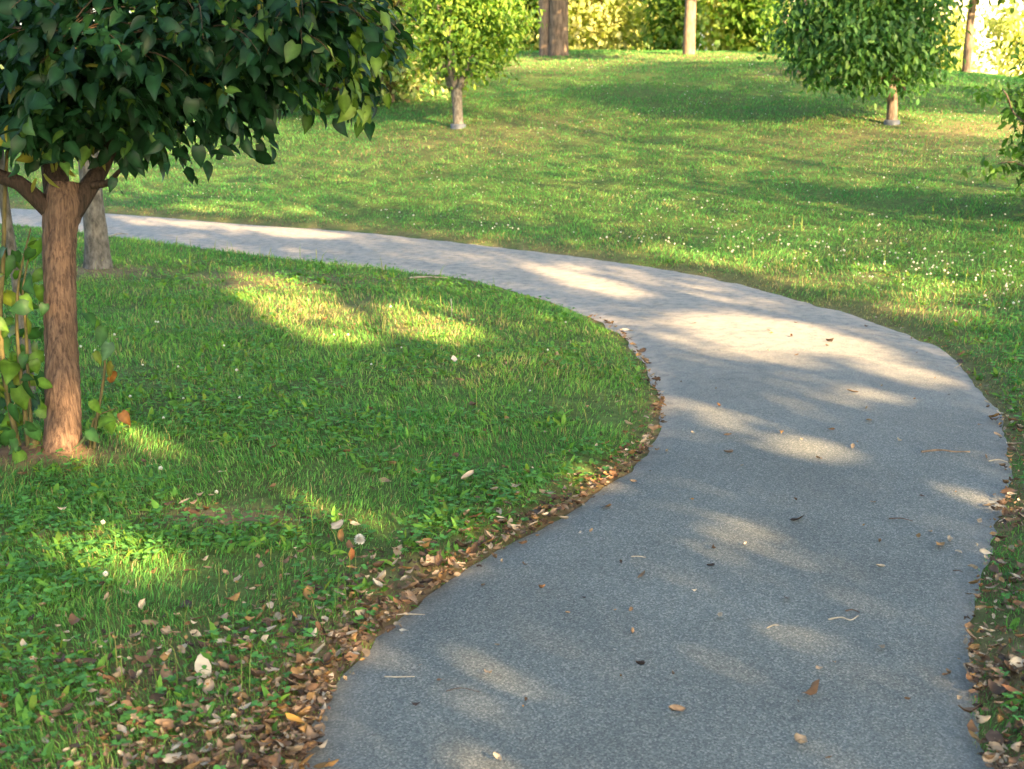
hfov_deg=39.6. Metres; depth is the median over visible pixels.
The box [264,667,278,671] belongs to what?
fallen leaf
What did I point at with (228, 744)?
fallen leaf
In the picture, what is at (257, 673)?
fallen leaf
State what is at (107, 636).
fallen leaf
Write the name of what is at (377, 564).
fallen leaf
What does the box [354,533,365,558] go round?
dandelion
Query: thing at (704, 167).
distant clover flowers
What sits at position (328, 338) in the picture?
lawn grass
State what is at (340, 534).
fallen leaf
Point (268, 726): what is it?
fallen leaf
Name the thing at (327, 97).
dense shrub
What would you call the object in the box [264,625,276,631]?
fallen leaf
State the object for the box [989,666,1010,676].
fallen leaf
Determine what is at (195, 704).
fallen leaf
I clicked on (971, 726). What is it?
fallen leaf
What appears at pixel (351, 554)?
fallen leaf
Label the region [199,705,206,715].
fallen leaf
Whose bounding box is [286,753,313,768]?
fallen leaf
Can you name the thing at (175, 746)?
fallen leaf
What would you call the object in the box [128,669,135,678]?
fallen leaf
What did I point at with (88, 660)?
fallen leaf
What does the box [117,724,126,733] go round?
fallen leaf
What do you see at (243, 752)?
fallen leaf
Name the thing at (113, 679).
fallen leaf
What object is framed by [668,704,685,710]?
fallen leaf
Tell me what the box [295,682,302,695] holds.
fallen leaf
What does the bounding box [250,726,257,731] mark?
fallen leaf
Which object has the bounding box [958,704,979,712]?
fallen leaf
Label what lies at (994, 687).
fallen leaf
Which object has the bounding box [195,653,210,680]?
fallen leaf
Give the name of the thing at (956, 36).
leafy tree
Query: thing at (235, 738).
fallen leaf
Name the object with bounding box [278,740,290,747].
fallen leaf
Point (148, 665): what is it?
fallen leaf
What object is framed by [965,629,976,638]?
fallen leaf
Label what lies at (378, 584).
fallen leaf
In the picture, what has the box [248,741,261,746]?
fallen leaf
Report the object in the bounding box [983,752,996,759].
fallen leaf
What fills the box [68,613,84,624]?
fallen leaf
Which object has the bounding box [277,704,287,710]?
fallen leaf
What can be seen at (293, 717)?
fallen leaf
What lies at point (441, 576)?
fallen leaf
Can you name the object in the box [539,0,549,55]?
oak tree
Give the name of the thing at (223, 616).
fallen leaf
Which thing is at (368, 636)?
fallen leaf
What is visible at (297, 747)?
fallen leaf
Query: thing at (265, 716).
fallen leaf
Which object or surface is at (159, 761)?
fallen leaf
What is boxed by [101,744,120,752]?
fallen leaf
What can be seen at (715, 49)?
leafy tree
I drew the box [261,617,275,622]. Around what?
fallen leaf
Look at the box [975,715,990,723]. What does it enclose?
fallen leaf
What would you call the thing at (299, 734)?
fallen leaf
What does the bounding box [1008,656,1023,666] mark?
fallen leaf
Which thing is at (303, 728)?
fallen leaf
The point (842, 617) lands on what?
twig
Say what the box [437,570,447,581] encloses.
fallen leaf
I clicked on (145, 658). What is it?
fallen leaf
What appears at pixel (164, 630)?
fallen leaf
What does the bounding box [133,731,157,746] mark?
fallen leaf
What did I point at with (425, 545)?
fallen leaf
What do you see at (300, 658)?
fallen leaf
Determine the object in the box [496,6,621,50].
leafy tree
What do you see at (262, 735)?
fallen leaf
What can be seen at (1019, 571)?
fallen leaf
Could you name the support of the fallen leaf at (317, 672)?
on the leaf litter
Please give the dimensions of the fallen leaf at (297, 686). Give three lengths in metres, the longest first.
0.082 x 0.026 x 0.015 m
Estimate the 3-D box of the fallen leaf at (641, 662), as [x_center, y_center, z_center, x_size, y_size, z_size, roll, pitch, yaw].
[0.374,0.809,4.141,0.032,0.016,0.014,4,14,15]
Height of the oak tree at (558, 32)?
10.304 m
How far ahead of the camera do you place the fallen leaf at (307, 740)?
3.67 m
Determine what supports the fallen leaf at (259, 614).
on the ground at (586, 183)
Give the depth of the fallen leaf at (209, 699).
3.83 m
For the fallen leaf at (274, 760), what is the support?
on the leaf litter
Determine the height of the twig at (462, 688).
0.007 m
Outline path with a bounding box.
[0,208,1012,768]
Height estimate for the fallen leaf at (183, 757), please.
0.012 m
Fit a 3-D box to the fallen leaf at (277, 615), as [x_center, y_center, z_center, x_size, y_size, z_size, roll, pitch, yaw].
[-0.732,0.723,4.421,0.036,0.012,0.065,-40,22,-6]
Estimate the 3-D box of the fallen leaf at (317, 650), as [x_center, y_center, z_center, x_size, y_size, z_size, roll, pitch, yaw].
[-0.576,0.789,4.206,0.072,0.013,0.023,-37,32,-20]
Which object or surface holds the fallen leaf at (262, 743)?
on the fallen leaf
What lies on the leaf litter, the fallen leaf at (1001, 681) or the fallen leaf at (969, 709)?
the fallen leaf at (1001, 681)
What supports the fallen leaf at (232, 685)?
on the leaf litter
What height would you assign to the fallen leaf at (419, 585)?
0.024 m
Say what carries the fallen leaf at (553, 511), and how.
on the path
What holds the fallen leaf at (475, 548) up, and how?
on the ground at (586, 183)
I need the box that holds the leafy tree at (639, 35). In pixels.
[577,0,682,50]
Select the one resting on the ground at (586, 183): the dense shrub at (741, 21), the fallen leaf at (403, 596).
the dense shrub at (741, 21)
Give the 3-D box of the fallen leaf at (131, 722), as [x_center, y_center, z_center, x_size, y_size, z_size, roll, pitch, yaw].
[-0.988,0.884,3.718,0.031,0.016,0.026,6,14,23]
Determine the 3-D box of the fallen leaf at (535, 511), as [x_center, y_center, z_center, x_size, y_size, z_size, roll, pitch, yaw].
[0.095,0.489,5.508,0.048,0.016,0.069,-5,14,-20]
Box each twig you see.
[384,676,414,676]
[409,276,446,278]
[446,688,479,691]
[828,615,858,620]
[921,449,969,452]
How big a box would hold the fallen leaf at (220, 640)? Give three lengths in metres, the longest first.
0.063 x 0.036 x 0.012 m
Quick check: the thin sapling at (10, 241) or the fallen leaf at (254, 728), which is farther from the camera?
the thin sapling at (10, 241)
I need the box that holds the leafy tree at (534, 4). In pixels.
[474,0,585,50]
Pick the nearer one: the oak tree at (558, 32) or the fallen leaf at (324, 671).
the fallen leaf at (324, 671)
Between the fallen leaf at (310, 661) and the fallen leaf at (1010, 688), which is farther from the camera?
the fallen leaf at (310, 661)
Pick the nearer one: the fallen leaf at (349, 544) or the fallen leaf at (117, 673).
the fallen leaf at (117, 673)
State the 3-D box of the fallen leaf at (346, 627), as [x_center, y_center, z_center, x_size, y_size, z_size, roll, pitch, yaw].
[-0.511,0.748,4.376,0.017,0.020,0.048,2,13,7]
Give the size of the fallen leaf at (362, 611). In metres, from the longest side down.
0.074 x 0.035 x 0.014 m
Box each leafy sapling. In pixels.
[0,150,52,463]
[72,312,130,449]
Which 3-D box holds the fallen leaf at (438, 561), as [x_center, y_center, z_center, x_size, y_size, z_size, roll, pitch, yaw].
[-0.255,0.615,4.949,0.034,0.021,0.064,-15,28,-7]
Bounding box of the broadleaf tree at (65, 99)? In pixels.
[0,0,422,452]
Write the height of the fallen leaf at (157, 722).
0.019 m
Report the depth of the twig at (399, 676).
4.05 m
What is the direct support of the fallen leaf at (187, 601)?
on the ground at (586, 183)
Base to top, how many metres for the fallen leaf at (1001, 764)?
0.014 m
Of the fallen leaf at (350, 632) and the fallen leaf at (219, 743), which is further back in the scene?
the fallen leaf at (350, 632)
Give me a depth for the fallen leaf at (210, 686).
3.93 m
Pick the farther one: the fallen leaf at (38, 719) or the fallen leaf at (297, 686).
the fallen leaf at (297, 686)
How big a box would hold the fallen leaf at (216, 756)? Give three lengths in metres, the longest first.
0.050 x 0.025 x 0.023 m
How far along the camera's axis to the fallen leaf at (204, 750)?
3.58 m
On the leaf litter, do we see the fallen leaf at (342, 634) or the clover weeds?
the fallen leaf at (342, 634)
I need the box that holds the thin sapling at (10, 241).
[0,5,35,393]
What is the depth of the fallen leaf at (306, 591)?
4.60 m
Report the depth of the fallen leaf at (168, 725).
3.68 m
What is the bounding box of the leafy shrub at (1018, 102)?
[961,37,1023,196]
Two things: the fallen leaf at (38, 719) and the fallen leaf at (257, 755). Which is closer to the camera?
the fallen leaf at (257, 755)
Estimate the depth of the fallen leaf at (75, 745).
3.60 m
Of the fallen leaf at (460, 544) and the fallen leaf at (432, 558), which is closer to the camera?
the fallen leaf at (432, 558)
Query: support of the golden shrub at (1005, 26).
on the ground at (586, 183)
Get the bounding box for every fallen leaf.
[34,715,45,722]
[49,709,60,713]
[54,653,65,662]
[59,703,72,713]
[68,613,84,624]
[69,741,90,747]
[73,760,81,765]
[76,657,96,669]
[88,718,94,725]
[90,665,106,670]
[95,732,109,741]
[99,688,110,695]
[100,631,113,638]
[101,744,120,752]
[103,674,116,682]
[111,666,124,677]
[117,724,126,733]
[120,747,136,751]
[121,700,132,709]
[122,758,133,767]
[126,718,139,725]
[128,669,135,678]
[129,629,142,637]
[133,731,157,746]
[134,651,153,662]
[138,598,145,608]
[141,619,157,624]
[143,664,152,668]
[147,691,167,701]
[148,747,156,754]
[153,719,174,725]
[156,757,164,764]
[160,626,170,634]
[160,663,176,678]
[162,721,174,729]
[162,752,181,762]
[170,744,181,750]
[172,755,186,759]
[172,760,182,765]
[180,599,191,606]
[181,700,201,708]
[187,753,200,768]
[188,715,195,724]
[194,722,208,727]
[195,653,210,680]
[196,679,203,685]
[196,697,213,702]
[196,745,211,754]
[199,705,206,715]
[202,678,214,694]
[208,719,221,724]
[211,748,225,760]
[213,724,223,731]
[213,760,226,768]
[217,638,231,642]
[217,737,222,749]
[218,612,227,619]
[218,661,228,668]
[223,743,234,745]
[228,654,237,664]
[228,684,235,692]
[228,731,243,745]
[234,729,244,740]
[234,740,243,752]
[236,749,246,754]
[237,692,248,698]
[237,696,243,706]
[238,624,252,630]
[239,702,250,708]
[240,724,264,732]
[240,734,251,739]
[244,642,253,647]
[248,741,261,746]
[248,752,261,759]
[250,668,264,676]
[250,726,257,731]
[255,604,265,621]
[256,739,271,745]
[257,733,267,740]
[260,735,274,739]
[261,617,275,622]
[261,711,271,718]
[262,755,278,767]
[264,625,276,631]
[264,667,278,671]
[265,658,274,668]
[265,723,271,732]
[268,752,280,768]
[273,612,281,620]
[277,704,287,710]
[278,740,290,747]
[284,685,306,689]
[285,743,303,750]
[285,759,304,768]
[286,713,304,723]
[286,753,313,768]
[289,673,308,680]
[291,666,302,674]
[292,621,302,625]
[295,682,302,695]
[296,653,307,663]
[297,732,307,740]
[298,706,311,716]
[298,737,312,741]
[299,622,308,635]
[299,725,307,732]
[303,584,313,600]
[305,657,319,663]
[305,683,318,691]
[305,740,321,746]
[306,725,318,737]
[311,670,324,674]
[312,642,324,656]
[313,724,323,731]
[313,759,338,768]
[316,669,326,683]
[323,651,331,661]
[326,631,345,638]
[331,519,342,528]
[337,528,343,541]
[341,652,347,661]
[342,623,348,631]
[346,539,355,547]
[346,630,356,634]
[348,547,354,559]
[355,607,372,618]
[361,634,371,640]
[364,608,368,619]
[372,561,384,567]
[373,578,382,587]
[376,570,385,578]
[399,581,418,588]
[399,591,407,600]
[405,589,417,603]
[412,581,423,587]
[417,572,428,577]
[419,541,429,547]
[425,556,436,562]
[428,582,434,589]
[435,554,442,566]
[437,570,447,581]
[438,570,443,579]
[452,559,461,568]
[456,540,466,546]
[461,470,473,479]
[471,542,477,552]
[477,535,484,545]
[484,530,493,536]
[493,752,500,759]
[531,508,541,514]
[549,494,559,499]
[550,508,556,515]
[636,660,644,664]
[647,424,658,430]
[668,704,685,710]
[794,733,807,742]
[802,679,819,694]
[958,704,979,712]
[963,663,984,672]
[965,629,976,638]
[967,671,980,677]
[967,719,978,731]
[968,729,979,739]
[970,665,989,670]
[975,605,993,609]
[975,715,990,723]
[982,751,1000,762]
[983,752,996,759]
[985,729,1003,745]
[988,672,1000,680]
[988,679,1006,693]
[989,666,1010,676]
[994,678,1004,684]
[997,714,1003,722]
[997,758,1005,766]
[1000,487,1017,493]
[1001,684,1023,695]
[1004,660,1017,674]
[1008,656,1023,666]
[1008,757,1019,763]
[1010,567,1023,580]
[1011,741,1021,751]
[1014,718,1023,729]
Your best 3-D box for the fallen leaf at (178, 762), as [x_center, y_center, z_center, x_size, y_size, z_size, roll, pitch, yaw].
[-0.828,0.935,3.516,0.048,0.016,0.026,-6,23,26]
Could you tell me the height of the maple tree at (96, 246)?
6.421 m
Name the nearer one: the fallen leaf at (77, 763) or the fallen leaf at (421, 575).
the fallen leaf at (77, 763)
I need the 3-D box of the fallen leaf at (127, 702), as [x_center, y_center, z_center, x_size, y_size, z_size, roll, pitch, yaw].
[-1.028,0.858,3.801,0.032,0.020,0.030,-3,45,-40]
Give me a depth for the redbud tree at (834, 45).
17.48 m
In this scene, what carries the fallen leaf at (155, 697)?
on the leaf litter
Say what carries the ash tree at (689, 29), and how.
on the ground at (586, 183)
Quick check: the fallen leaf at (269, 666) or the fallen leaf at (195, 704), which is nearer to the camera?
the fallen leaf at (195, 704)
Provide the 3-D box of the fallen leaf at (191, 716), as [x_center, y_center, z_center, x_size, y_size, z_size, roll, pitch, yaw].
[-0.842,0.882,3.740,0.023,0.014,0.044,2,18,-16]
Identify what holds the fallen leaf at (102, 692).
on the ground at (586, 183)
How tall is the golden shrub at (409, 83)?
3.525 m
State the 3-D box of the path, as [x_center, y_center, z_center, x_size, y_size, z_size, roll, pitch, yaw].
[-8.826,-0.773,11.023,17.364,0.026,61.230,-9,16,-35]
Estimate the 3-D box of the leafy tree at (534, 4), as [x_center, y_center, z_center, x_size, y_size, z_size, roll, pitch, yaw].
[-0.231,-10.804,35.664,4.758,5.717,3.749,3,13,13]
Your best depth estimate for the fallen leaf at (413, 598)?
4.63 m
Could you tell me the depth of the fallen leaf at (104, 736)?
3.63 m
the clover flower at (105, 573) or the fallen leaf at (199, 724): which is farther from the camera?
the clover flower at (105, 573)
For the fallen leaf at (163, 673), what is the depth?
3.98 m
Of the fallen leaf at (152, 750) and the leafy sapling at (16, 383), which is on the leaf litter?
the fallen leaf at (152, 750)
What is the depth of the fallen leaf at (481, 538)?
5.16 m
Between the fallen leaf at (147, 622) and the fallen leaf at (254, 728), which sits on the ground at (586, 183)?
the fallen leaf at (147, 622)
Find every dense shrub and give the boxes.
[257,0,416,122]
[628,0,723,50]
[705,0,792,52]
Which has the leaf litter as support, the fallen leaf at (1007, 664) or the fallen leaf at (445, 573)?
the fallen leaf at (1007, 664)
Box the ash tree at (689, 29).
[682,0,696,54]
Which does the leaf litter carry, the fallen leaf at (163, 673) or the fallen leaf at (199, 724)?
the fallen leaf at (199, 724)
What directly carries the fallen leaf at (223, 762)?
on the leaf litter
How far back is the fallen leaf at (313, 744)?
3.66 m
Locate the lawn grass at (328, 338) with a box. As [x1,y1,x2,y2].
[0,222,661,768]
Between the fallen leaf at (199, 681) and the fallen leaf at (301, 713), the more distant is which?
the fallen leaf at (199, 681)
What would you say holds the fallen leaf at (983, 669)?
on the leaf litter
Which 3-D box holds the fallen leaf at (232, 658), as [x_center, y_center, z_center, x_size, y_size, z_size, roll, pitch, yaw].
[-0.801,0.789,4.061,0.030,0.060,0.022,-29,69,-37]
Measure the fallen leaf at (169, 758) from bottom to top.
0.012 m
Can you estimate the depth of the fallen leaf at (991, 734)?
3.67 m
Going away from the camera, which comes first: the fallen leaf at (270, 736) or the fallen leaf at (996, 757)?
the fallen leaf at (996, 757)
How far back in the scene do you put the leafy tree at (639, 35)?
36.46 m
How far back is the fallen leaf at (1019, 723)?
3.78 m
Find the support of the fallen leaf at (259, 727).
on the leaf litter
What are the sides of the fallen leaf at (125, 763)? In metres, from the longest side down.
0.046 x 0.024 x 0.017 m
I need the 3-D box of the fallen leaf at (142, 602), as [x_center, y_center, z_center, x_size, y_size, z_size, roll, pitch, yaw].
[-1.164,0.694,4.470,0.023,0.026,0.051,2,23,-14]
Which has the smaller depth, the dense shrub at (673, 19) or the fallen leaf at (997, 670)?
the fallen leaf at (997, 670)
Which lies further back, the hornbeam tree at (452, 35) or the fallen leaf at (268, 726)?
the hornbeam tree at (452, 35)
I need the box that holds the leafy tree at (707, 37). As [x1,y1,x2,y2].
[670,0,790,50]
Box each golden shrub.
[319,0,465,107]
[961,0,1023,76]
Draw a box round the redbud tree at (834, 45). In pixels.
[751,0,980,124]
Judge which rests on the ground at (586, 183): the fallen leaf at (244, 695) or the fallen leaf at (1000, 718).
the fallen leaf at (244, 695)
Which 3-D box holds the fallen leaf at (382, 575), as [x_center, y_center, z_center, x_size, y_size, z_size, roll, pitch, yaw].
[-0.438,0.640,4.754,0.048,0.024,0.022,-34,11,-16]
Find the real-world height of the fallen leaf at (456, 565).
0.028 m
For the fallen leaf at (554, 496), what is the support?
on the leaf litter
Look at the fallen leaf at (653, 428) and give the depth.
6.71 m
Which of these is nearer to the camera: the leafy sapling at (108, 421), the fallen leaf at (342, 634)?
the fallen leaf at (342, 634)
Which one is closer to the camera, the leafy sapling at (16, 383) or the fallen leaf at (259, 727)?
the fallen leaf at (259, 727)
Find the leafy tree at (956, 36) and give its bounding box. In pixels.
[922,2,991,72]
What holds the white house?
on the ground at (586, 183)
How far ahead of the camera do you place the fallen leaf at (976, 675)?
4.05 m
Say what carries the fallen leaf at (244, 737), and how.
on the leaf litter
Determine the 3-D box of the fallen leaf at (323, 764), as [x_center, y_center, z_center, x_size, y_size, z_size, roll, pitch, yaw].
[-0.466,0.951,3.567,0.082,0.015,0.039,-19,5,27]
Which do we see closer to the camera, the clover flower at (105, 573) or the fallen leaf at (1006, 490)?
the clover flower at (105, 573)
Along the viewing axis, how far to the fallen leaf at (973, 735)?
3.71 m
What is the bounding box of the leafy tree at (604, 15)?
[530,0,658,50]
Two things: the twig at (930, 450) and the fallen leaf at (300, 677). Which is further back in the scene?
the twig at (930, 450)
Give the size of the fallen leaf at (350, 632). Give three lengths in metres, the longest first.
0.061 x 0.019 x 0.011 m
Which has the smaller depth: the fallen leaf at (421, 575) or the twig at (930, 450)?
the fallen leaf at (421, 575)
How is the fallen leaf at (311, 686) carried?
on the leaf litter
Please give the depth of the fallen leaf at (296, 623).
4.33 m
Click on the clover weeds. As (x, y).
(22, 711)
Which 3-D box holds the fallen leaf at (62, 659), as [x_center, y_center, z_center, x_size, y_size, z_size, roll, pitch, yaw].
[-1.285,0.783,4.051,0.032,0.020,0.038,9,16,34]
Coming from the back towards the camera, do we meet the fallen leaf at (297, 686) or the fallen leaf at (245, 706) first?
the fallen leaf at (297, 686)
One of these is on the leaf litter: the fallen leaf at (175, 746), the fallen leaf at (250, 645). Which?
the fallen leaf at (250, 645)
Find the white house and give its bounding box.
[918,0,1023,74]
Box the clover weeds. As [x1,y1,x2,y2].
[0,229,1023,768]
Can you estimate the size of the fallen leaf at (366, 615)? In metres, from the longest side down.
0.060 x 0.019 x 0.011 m
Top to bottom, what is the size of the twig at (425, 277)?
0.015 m
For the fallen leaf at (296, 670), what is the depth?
4.08 m
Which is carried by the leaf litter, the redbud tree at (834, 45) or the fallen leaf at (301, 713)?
the fallen leaf at (301, 713)
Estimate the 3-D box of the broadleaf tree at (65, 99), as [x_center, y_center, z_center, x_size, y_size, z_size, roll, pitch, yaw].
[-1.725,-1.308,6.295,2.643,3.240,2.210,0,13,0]
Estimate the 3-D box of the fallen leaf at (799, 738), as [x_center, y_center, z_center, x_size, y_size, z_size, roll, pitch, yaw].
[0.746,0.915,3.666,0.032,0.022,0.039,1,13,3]
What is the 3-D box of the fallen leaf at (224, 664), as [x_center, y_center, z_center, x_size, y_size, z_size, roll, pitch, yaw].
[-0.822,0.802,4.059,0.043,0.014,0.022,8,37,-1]
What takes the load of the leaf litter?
on the ground at (586, 183)
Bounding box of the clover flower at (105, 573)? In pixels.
[103,571,107,589]
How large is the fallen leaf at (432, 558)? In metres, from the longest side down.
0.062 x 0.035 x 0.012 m
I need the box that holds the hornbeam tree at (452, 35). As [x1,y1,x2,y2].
[389,0,546,128]
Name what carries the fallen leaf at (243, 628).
on the ground at (586, 183)
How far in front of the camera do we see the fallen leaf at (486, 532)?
5.21 m
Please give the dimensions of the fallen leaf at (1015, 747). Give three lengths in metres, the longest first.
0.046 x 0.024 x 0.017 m
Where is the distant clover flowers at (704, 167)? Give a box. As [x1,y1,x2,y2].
[73,57,1018,308]
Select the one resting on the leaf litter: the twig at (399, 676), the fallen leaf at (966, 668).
the fallen leaf at (966, 668)
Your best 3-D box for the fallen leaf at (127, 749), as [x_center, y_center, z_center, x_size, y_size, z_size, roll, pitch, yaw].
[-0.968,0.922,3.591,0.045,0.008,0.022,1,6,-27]
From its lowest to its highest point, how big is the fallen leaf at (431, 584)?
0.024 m
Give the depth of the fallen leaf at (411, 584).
4.71 m
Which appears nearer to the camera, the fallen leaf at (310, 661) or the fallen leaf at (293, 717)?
the fallen leaf at (293, 717)
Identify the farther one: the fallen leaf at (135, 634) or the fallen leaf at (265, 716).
the fallen leaf at (135, 634)
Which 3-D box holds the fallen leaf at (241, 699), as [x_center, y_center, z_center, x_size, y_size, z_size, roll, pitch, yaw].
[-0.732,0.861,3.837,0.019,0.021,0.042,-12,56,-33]
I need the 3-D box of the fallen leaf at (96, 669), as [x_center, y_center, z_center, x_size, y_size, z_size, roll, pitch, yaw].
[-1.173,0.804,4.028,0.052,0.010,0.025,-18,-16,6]
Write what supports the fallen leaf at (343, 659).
on the ground at (586, 183)
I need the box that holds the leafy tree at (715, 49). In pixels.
[707,0,797,51]
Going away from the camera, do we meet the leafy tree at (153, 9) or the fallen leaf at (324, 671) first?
the fallen leaf at (324, 671)
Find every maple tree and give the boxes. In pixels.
[78,10,113,269]
[917,0,1023,72]
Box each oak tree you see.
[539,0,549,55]
[548,0,568,56]
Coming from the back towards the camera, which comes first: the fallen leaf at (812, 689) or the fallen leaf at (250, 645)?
the fallen leaf at (250, 645)
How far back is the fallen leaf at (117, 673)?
3.99 m
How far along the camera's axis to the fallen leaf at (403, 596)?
4.63 m
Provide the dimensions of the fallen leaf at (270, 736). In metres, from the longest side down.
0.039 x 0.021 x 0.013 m
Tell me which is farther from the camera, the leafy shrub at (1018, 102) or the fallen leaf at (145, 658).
the leafy shrub at (1018, 102)
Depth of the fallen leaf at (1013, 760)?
3.57 m
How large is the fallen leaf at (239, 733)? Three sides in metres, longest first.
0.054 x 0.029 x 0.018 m
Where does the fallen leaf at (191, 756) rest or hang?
on the ground at (586, 183)
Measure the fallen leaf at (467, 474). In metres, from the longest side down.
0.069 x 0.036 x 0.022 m
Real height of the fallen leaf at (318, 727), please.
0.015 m
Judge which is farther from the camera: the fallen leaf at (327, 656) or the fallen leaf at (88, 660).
the fallen leaf at (327, 656)
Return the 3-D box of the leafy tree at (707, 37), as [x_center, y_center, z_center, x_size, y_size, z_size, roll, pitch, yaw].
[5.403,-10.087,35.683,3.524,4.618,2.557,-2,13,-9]
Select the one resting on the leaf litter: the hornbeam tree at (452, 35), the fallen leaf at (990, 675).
the fallen leaf at (990, 675)
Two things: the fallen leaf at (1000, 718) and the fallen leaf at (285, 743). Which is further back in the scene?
the fallen leaf at (1000, 718)
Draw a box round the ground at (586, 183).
[0,51,1023,768]
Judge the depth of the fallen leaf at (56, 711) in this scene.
3.76 m
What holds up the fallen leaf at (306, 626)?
on the ground at (586, 183)
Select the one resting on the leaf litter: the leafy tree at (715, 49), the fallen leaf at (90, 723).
the fallen leaf at (90, 723)
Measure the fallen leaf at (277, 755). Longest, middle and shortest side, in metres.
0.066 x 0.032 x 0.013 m
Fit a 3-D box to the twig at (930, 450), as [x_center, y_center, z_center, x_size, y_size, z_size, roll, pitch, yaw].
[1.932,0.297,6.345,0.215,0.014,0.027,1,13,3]
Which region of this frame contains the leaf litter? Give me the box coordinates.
[0,303,1023,768]
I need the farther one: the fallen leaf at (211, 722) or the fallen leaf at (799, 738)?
the fallen leaf at (211, 722)
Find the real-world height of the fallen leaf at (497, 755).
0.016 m
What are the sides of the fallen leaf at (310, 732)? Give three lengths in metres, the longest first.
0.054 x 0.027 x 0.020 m
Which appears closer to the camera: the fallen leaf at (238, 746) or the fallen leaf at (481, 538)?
the fallen leaf at (238, 746)
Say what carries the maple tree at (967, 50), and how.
on the ground at (586, 183)
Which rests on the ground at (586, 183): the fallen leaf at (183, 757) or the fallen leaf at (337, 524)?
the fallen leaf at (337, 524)
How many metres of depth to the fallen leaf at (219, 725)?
3.70 m
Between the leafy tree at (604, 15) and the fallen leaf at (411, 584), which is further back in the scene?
the leafy tree at (604, 15)
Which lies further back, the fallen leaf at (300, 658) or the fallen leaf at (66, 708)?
the fallen leaf at (300, 658)
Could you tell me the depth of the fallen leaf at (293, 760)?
3.56 m

